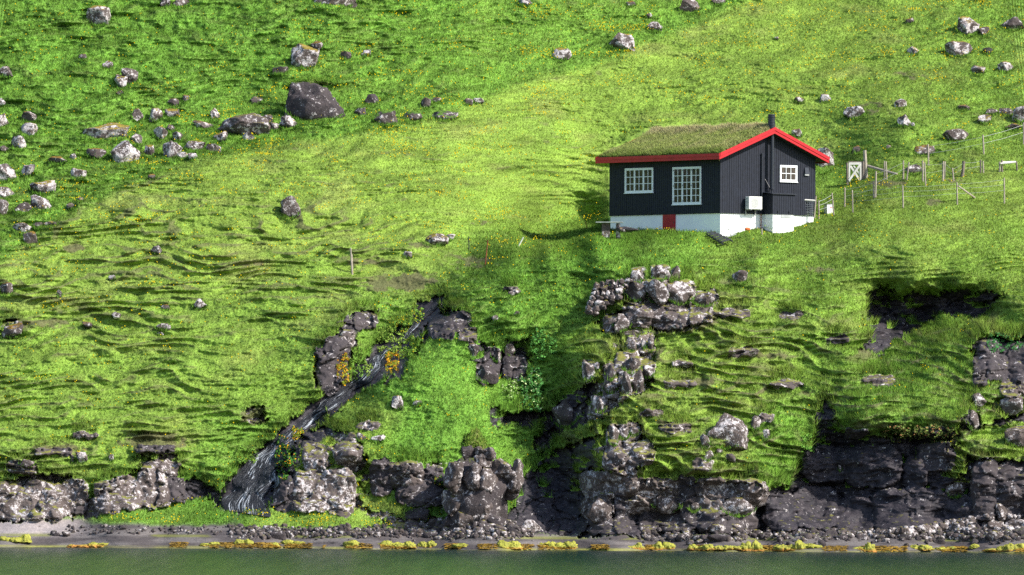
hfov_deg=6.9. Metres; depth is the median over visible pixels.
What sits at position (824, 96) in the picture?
stone
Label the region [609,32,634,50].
boulder
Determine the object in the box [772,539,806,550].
seaweed clump
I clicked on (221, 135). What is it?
boulder
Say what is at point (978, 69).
boulder
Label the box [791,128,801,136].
stone
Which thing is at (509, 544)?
seaweed clump
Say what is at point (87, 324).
stone
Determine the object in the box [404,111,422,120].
boulder
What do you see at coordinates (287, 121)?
boulder
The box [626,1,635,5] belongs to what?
stone
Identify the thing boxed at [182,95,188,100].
stone
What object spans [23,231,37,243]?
boulder
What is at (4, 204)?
boulder
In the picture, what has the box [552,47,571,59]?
boulder
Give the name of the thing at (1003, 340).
leafy plant
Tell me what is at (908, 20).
stone
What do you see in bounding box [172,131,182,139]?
stone
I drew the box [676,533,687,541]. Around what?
boulder
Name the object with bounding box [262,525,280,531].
boulder
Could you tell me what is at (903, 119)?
boulder
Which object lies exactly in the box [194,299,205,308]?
boulder
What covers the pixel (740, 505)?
boulder
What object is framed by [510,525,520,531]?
stone
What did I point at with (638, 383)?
stone
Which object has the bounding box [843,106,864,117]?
boulder
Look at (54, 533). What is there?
stone
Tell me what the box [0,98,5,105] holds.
stone
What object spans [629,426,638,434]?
stone
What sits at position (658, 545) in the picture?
seaweed clump
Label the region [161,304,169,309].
stone
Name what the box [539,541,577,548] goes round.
seaweed clump
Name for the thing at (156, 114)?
stone
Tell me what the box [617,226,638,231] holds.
log
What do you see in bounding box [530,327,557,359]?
leafy plant
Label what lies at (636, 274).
boulder
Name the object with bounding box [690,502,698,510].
stone
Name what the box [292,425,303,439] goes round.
flowering plant
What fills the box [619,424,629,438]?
stone
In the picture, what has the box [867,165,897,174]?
log rail
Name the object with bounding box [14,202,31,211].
boulder
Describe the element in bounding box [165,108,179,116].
boulder
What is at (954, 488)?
boulder
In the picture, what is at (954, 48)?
boulder
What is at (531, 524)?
boulder
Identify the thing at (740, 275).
boulder
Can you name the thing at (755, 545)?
seaweed clump
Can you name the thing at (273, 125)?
stone
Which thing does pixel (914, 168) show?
boulder
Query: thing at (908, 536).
boulder
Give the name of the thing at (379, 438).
boulder
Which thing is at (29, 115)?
boulder
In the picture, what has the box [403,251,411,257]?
stone
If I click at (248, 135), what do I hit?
stone
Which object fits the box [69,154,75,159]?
stone
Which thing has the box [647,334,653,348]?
stone
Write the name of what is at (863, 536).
stone
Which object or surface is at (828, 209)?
utility box
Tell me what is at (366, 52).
stone
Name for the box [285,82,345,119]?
boulder
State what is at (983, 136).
wire fence
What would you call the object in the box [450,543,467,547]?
seaweed clump
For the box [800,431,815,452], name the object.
leafy plant
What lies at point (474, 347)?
stone
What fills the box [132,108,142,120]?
stone
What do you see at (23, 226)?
boulder
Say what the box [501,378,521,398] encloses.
leafy plant
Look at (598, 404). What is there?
stone
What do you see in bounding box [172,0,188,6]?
boulder
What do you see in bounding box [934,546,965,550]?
seaweed clump
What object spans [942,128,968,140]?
boulder
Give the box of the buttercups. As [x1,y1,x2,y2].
[0,0,1023,524]
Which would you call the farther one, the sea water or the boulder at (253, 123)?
the boulder at (253, 123)
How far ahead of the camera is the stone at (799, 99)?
493.19 m
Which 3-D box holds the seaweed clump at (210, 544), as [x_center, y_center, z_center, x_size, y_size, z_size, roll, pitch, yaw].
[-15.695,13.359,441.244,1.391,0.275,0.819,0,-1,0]
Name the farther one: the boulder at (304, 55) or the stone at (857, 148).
the boulder at (304, 55)
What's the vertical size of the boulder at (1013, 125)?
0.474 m
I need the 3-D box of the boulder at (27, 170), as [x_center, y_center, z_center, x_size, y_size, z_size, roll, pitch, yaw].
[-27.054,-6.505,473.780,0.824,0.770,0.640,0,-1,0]
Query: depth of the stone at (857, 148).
486.41 m
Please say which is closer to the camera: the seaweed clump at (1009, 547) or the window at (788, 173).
the seaweed clump at (1009, 547)
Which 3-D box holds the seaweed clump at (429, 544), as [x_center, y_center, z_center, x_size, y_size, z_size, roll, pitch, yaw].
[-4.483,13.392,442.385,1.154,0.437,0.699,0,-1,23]
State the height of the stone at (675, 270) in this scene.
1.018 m
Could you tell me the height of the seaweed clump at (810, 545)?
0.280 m
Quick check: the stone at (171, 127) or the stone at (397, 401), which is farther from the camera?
the stone at (171, 127)
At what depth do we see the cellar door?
471.41 m
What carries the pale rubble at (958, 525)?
on the hillside
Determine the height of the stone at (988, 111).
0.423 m
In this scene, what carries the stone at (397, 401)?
on the hillside
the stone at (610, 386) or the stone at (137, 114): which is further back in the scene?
the stone at (137, 114)
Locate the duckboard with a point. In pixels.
(714, 233)
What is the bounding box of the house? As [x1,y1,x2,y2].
[595,114,829,235]
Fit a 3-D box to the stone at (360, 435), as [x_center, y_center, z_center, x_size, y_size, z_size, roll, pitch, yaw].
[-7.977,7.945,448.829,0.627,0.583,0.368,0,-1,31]
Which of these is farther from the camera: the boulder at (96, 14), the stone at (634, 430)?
the boulder at (96, 14)
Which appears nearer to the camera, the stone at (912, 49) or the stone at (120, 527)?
the stone at (120, 527)
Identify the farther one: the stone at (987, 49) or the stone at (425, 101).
the stone at (987, 49)
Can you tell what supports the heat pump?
attached to the house
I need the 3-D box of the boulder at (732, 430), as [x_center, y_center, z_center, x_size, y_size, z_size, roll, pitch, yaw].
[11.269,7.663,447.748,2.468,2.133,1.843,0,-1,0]
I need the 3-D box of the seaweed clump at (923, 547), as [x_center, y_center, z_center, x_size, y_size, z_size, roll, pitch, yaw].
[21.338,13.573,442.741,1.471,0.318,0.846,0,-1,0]
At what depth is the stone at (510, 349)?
456.27 m
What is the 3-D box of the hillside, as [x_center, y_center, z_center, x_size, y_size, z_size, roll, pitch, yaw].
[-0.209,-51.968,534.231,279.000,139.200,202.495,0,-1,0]
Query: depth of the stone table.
466.45 m
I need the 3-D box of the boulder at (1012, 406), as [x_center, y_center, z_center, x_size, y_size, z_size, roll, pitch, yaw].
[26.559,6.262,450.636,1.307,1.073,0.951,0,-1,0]
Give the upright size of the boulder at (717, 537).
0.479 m
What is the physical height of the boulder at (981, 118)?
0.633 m
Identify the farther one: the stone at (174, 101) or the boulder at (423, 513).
the stone at (174, 101)
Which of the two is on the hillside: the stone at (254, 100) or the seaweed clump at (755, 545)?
the stone at (254, 100)
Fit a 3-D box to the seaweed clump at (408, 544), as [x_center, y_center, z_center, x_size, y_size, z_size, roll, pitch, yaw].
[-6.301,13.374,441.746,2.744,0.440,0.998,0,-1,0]
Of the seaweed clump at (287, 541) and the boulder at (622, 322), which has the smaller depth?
the seaweed clump at (287, 541)
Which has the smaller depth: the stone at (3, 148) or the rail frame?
the stone at (3, 148)
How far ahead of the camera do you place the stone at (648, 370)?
450.80 m
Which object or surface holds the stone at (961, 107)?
on the hillside
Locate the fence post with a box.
[350,248,352,273]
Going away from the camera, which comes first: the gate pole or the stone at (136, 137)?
the stone at (136, 137)
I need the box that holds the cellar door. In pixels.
[663,214,675,230]
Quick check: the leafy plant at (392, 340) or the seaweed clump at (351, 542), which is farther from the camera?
the leafy plant at (392, 340)
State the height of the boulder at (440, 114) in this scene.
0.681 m
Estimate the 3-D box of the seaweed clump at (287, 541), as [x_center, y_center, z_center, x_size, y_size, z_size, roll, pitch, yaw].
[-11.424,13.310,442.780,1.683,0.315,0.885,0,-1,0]
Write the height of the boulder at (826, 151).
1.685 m
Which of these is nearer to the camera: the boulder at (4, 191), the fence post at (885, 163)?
the boulder at (4, 191)
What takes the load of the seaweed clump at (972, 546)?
on the hillside
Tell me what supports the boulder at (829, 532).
on the hillside
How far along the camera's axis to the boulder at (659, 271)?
457.88 m
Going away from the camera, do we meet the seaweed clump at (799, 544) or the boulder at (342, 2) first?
the seaweed clump at (799, 544)
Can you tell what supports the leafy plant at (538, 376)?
on the hillside
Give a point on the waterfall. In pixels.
(253, 481)
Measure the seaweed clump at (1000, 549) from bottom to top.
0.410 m
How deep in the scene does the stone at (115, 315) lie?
457.77 m
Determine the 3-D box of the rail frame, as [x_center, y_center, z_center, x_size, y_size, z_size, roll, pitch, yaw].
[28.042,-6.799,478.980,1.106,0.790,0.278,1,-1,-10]
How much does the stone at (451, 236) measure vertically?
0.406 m
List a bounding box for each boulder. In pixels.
[0,66,12,76]
[0,113,8,125]
[0,163,15,181]
[0,186,14,197]
[0,199,8,214]
[2,323,23,338]
[11,135,26,147]
[13,222,31,231]
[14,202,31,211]
[20,164,34,176]
[20,459,33,466]
[21,111,36,121]
[21,122,37,135]
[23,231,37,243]
[29,180,55,193]
[30,195,50,209]
[43,221,55,225]
[48,156,64,162]
[70,168,86,176]
[82,122,129,138]
[86,5,110,23]
[86,148,105,157]
[110,140,139,162]
[121,68,137,84]
[153,126,167,138]
[156,323,170,330]
[162,141,181,157]
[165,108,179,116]
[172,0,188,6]
[185,141,204,148]
[192,120,211,127]
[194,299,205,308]
[206,144,220,151]
[213,131,227,141]
[217,113,269,134]
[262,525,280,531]
[270,530,286,539]
[272,65,288,73]
[279,115,295,127]
[280,195,300,217]
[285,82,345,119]
[291,43,319,67]
[312,0,356,7]
[365,94,378,103]
[371,435,385,441]
[374,110,397,123]
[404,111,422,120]
[405,508,429,522]
[422,531,438,537]
[425,233,448,244]
[432,110,458,119]
[478,364,498,384]
[522,520,540,531]
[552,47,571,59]
[552,399,574,429]
[586,496,611,522]
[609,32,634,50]
[614,313,629,332]
[622,357,640,370]
[626,281,645,301]
[630,268,643,281]
[645,279,668,304]
[647,21,661,30]
[651,265,669,279]
[655,495,677,513]
[666,281,694,303]
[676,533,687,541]
[679,0,699,11]
[691,534,700,540]
[692,292,714,305]
[706,534,730,541]
[707,413,748,450]
[709,524,725,533]
[711,0,725,3]
[723,497,753,515]
[732,270,747,280]
[816,147,834,166]
[823,530,837,535]
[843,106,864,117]
[897,114,910,125]
[898,534,912,539]
[904,164,921,172]
[914,145,934,154]
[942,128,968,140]
[945,41,971,56]
[945,482,965,496]
[957,16,979,33]
[971,65,984,72]
[971,393,985,406]
[977,114,991,122]
[985,520,1001,528]
[987,530,1002,540]
[997,61,1012,70]
[999,108,1012,113]
[1000,17,1023,29]
[1000,396,1022,414]
[1004,426,1023,447]
[1005,123,1021,129]
[1005,519,1023,526]
[1012,106,1023,121]
[1013,528,1023,535]
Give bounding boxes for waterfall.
[218,296,448,516]
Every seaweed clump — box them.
[0,534,31,542]
[66,542,107,547]
[199,542,219,545]
[234,539,253,544]
[281,539,305,544]
[342,540,360,546]
[378,540,416,547]
[416,540,436,547]
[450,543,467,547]
[497,540,522,548]
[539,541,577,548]
[629,542,645,549]
[652,541,675,549]
[686,544,701,549]
[701,540,764,550]
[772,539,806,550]
[805,543,821,547]
[854,542,876,551]
[910,544,934,550]
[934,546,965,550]
[969,544,978,548]
[982,545,1005,551]
[1002,543,1023,551]
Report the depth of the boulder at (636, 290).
456.33 m
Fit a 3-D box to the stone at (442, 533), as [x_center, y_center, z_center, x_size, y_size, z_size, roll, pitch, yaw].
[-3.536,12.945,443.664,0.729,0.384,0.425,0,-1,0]
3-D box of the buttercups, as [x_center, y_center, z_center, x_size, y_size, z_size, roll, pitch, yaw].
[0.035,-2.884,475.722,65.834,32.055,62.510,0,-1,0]
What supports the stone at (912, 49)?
on the hillside
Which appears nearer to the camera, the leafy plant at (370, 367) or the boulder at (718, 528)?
the boulder at (718, 528)
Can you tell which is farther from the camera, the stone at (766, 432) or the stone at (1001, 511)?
the stone at (766, 432)
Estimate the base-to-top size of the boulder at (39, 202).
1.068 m
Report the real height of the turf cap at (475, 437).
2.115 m
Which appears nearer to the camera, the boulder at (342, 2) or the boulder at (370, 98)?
the boulder at (370, 98)
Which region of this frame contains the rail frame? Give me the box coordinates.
[999,160,1017,171]
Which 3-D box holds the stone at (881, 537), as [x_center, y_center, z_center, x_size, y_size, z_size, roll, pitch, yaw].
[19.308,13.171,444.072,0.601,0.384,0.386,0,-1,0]
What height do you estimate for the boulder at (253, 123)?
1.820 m
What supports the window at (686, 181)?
in the house
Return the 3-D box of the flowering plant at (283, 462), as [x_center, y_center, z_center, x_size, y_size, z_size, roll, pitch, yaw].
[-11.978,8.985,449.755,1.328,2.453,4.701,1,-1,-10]
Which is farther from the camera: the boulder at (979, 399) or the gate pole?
the gate pole
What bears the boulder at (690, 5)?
on the hillside
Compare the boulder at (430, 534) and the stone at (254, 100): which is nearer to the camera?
the boulder at (430, 534)
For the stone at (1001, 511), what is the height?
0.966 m
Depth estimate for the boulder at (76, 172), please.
472.92 m
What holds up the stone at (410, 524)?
on the hillside
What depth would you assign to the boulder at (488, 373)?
454.22 m
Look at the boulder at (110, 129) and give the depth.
478.30 m
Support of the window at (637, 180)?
in the house
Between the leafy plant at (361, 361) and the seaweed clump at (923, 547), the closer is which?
the seaweed clump at (923, 547)
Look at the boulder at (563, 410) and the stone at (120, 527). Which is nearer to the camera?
the stone at (120, 527)
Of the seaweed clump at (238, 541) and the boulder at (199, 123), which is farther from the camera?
the boulder at (199, 123)
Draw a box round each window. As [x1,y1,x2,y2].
[624,168,653,193]
[672,166,701,204]
[779,165,797,182]
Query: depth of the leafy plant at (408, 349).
456.08 m
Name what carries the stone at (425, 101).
on the hillside
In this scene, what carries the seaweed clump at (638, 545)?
on the hillside
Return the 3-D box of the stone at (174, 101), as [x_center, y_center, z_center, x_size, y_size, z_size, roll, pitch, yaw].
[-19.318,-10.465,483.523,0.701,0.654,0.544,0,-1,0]
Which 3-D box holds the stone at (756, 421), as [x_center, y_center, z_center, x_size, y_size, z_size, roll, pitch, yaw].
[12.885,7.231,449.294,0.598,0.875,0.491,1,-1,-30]
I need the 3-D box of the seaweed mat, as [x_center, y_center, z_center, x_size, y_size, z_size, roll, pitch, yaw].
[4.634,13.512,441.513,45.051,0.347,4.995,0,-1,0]
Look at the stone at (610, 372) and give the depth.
450.76 m
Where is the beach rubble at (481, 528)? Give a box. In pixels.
[65,518,1023,546]
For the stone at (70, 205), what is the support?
on the hillside
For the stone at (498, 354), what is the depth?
455.83 m
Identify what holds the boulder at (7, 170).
on the hillside
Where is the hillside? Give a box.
[0,0,1023,552]
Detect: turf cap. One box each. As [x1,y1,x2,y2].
[285,74,343,88]
[463,426,492,448]
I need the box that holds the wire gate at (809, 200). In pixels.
[805,196,816,218]
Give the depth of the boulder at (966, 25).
500.17 m
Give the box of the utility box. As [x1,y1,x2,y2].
[824,204,832,213]
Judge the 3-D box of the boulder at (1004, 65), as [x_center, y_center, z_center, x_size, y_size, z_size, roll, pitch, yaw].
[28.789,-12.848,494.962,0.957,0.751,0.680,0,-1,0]
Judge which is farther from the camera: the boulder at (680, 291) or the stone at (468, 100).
the stone at (468, 100)
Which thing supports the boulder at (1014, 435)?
on the hillside
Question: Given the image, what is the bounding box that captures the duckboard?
[706,231,732,244]
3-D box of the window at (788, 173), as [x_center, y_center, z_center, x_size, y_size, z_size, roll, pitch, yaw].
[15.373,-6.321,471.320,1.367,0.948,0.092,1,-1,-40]
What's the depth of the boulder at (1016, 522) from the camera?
446.17 m
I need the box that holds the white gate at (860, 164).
[846,161,864,184]
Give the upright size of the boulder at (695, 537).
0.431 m
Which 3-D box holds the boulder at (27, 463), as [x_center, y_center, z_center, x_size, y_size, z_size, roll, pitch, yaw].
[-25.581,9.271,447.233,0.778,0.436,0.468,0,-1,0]
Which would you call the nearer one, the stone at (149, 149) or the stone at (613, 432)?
the stone at (613, 432)
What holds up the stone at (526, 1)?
on the hillside
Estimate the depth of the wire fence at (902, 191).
472.62 m
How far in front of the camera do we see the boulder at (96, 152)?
475.97 m
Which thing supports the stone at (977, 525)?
on the hillside
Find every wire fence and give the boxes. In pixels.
[818,178,1004,218]
[844,160,983,206]
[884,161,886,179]
[927,122,1023,164]
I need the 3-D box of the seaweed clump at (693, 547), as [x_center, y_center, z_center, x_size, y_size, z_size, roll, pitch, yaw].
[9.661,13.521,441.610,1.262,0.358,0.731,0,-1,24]
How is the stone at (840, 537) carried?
on the hillside
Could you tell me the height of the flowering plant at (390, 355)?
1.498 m
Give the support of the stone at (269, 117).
on the hillside
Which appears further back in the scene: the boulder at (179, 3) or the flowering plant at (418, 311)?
the boulder at (179, 3)
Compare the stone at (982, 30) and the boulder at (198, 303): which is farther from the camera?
the stone at (982, 30)
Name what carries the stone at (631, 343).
on the hillside
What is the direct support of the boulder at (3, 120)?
on the hillside
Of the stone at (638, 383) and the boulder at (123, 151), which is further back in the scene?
the boulder at (123, 151)
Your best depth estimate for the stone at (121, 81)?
484.87 m
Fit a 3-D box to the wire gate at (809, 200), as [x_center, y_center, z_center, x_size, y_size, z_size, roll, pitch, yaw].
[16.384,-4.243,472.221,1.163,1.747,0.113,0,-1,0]
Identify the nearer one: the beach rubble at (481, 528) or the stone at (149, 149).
the beach rubble at (481, 528)
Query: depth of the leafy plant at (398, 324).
458.86 m
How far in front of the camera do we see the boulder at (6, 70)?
484.59 m
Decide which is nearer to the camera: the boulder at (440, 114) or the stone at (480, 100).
the boulder at (440, 114)
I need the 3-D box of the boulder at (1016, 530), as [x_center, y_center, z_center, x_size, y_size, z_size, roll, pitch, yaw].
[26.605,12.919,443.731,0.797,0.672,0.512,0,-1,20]
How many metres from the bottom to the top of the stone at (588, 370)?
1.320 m
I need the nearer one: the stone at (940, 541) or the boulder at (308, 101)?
the stone at (940, 541)
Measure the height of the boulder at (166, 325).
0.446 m
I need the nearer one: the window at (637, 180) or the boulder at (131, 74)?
the window at (637, 180)
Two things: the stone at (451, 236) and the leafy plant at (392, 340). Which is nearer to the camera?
the leafy plant at (392, 340)
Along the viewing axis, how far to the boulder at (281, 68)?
487.36 m
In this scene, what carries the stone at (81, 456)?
on the hillside
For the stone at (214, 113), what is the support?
on the hillside
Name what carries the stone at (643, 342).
on the hillside
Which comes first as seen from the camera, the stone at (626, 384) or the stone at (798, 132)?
the stone at (626, 384)
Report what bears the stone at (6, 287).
on the hillside
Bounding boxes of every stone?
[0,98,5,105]
[0,145,8,151]
[0,282,12,293]
[50,530,60,535]
[62,531,69,536]
[66,203,73,209]
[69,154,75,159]
[75,452,87,462]
[82,322,91,327]
[102,60,112,67]
[111,312,120,318]
[115,74,127,87]
[118,525,126,529]
[130,133,141,142]
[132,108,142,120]
[144,145,154,154]
[149,108,162,122]
[151,245,161,254]
[160,0,169,6]
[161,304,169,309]
[166,124,174,130]
[167,98,178,105]
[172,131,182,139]
[177,152,187,157]
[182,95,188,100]
[188,153,196,159]
[210,108,219,117]
[243,132,253,139]
[250,96,262,103]
[264,114,272,122]
[269,122,279,129]
[311,41,322,49]
[340,51,350,58]
[354,107,365,114]
[356,432,366,439]
[361,50,370,55]
[391,395,403,410]
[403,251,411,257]
[406,521,418,528]
[421,97,430,106]
[438,531,446,536]
[447,234,454,238]
[464,98,472,105]
[468,343,478,355]
[473,98,483,103]
[492,350,500,362]
[504,343,514,355]
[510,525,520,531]
[519,0,531,5]
[558,530,566,535]
[582,359,594,383]
[592,395,605,412]
[604,382,617,392]
[605,364,615,378]
[609,424,618,439]
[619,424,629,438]
[622,371,631,393]
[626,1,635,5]
[627,338,636,350]
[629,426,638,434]
[632,369,643,393]
[641,339,645,347]
[642,365,653,378]
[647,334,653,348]
[669,265,679,279]
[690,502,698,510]
[700,434,709,448]
[703,450,713,458]
[726,453,735,462]
[751,416,760,430]
[762,429,769,438]
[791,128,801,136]
[794,96,803,102]
[819,94,830,101]
[836,534,847,539]
[852,145,859,152]
[857,533,868,539]
[875,535,883,539]
[894,99,906,107]
[905,18,913,23]
[906,46,918,53]
[935,539,944,544]
[957,104,968,109]
[969,409,979,429]
[969,522,980,528]
[977,27,989,34]
[982,47,992,53]
[985,109,996,113]
[995,503,1006,520]
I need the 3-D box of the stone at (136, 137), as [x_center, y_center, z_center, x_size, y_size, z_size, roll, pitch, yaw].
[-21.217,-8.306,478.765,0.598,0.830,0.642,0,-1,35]
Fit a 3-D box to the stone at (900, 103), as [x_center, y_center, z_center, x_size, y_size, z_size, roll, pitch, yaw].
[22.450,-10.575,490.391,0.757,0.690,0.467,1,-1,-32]
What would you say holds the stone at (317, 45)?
on the hillside
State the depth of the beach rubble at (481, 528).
443.80 m
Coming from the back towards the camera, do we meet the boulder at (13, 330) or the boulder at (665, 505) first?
the boulder at (13, 330)
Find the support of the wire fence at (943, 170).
on the hillside
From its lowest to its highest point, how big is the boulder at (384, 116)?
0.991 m
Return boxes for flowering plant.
[274,434,295,479]
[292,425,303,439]
[336,353,350,385]
[385,350,398,373]
[409,304,423,322]
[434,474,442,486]
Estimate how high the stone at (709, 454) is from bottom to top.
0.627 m
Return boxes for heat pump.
[745,196,761,215]
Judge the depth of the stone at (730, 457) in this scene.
445.80 m
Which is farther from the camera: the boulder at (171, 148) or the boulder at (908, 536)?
the boulder at (171, 148)
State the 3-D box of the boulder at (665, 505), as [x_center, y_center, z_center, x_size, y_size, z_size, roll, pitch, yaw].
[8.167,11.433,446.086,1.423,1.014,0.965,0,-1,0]
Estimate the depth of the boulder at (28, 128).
478.44 m
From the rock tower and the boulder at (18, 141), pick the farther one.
the boulder at (18, 141)
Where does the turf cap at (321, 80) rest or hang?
on the boulder at (308, 101)
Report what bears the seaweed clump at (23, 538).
on the hillside
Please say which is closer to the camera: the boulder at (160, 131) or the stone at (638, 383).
the stone at (638, 383)
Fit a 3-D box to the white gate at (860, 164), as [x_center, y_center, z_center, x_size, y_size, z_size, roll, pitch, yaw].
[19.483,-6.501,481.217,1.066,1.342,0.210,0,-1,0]
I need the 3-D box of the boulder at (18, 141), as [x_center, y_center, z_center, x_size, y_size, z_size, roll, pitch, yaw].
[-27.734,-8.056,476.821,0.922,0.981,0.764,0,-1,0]
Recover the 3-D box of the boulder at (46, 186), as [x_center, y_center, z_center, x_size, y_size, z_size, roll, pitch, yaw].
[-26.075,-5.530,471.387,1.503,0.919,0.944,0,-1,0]
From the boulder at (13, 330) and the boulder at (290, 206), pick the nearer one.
the boulder at (13, 330)
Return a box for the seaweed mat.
[169,542,1023,551]
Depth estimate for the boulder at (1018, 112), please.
487.11 m
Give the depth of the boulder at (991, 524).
445.32 m
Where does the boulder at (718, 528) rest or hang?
on the hillside
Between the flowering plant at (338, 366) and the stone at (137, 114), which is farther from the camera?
the stone at (137, 114)
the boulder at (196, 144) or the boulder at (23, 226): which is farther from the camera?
the boulder at (196, 144)
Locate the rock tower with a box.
[441,445,523,527]
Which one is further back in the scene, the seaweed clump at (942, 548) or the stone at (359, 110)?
the stone at (359, 110)
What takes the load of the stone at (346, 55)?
on the hillside
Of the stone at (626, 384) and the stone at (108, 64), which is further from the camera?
the stone at (108, 64)
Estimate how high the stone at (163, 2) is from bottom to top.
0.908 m
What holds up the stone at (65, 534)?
on the hillside
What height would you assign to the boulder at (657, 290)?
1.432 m
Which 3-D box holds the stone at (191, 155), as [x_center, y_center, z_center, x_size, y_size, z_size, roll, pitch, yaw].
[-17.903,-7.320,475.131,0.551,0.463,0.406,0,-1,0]
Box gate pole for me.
[863,150,867,178]
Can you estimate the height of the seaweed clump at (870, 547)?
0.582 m
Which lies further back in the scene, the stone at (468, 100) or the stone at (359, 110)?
the stone at (468, 100)
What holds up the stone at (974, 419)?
on the hillside
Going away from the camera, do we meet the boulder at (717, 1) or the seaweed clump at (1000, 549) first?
the seaweed clump at (1000, 549)
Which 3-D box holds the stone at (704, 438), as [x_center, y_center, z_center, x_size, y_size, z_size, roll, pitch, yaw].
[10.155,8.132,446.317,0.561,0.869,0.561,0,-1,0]
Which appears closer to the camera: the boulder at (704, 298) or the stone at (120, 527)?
the stone at (120, 527)
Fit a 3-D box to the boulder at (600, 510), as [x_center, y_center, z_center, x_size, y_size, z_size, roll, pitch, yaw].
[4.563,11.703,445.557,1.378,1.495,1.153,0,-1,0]
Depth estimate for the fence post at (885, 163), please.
479.07 m
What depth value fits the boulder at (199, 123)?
480.91 m
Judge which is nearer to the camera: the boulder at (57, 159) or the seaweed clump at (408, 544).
the seaweed clump at (408, 544)
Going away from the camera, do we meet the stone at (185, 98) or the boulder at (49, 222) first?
the boulder at (49, 222)
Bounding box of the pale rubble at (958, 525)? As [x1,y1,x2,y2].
[877,513,1023,536]
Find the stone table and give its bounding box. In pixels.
[596,222,622,238]
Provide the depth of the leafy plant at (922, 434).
448.54 m
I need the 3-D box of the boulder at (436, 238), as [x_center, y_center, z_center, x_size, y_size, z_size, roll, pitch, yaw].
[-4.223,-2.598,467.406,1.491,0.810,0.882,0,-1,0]
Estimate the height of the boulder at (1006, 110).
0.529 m
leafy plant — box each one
[235,445,258,464]
[352,347,368,380]
[364,363,372,376]
[377,327,409,356]
[387,316,409,332]
[398,336,416,359]
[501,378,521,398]
[519,367,543,413]
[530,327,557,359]
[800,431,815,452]
[883,423,958,442]
[986,332,1023,351]
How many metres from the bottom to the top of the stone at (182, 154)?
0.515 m
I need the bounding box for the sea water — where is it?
[0,547,1023,574]
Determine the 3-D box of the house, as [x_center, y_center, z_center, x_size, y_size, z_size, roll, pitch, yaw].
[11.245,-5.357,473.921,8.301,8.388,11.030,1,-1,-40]
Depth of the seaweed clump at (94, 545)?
441.24 m
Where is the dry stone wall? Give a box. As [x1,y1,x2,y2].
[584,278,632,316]
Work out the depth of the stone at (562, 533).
445.62 m
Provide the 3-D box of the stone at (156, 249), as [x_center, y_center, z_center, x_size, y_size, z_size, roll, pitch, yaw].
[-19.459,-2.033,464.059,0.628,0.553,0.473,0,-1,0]
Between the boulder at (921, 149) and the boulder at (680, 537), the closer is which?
the boulder at (680, 537)
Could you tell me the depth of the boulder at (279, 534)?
443.19 m
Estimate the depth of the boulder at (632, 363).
451.00 m
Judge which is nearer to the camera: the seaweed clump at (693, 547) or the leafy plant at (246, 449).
the seaweed clump at (693, 547)
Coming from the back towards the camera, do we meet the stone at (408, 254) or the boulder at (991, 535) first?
the stone at (408, 254)
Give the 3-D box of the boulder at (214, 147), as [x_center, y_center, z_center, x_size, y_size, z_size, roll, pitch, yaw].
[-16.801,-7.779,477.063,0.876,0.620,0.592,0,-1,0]
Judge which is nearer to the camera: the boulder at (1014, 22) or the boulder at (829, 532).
the boulder at (829, 532)
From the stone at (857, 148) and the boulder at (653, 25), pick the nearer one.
the stone at (857, 148)

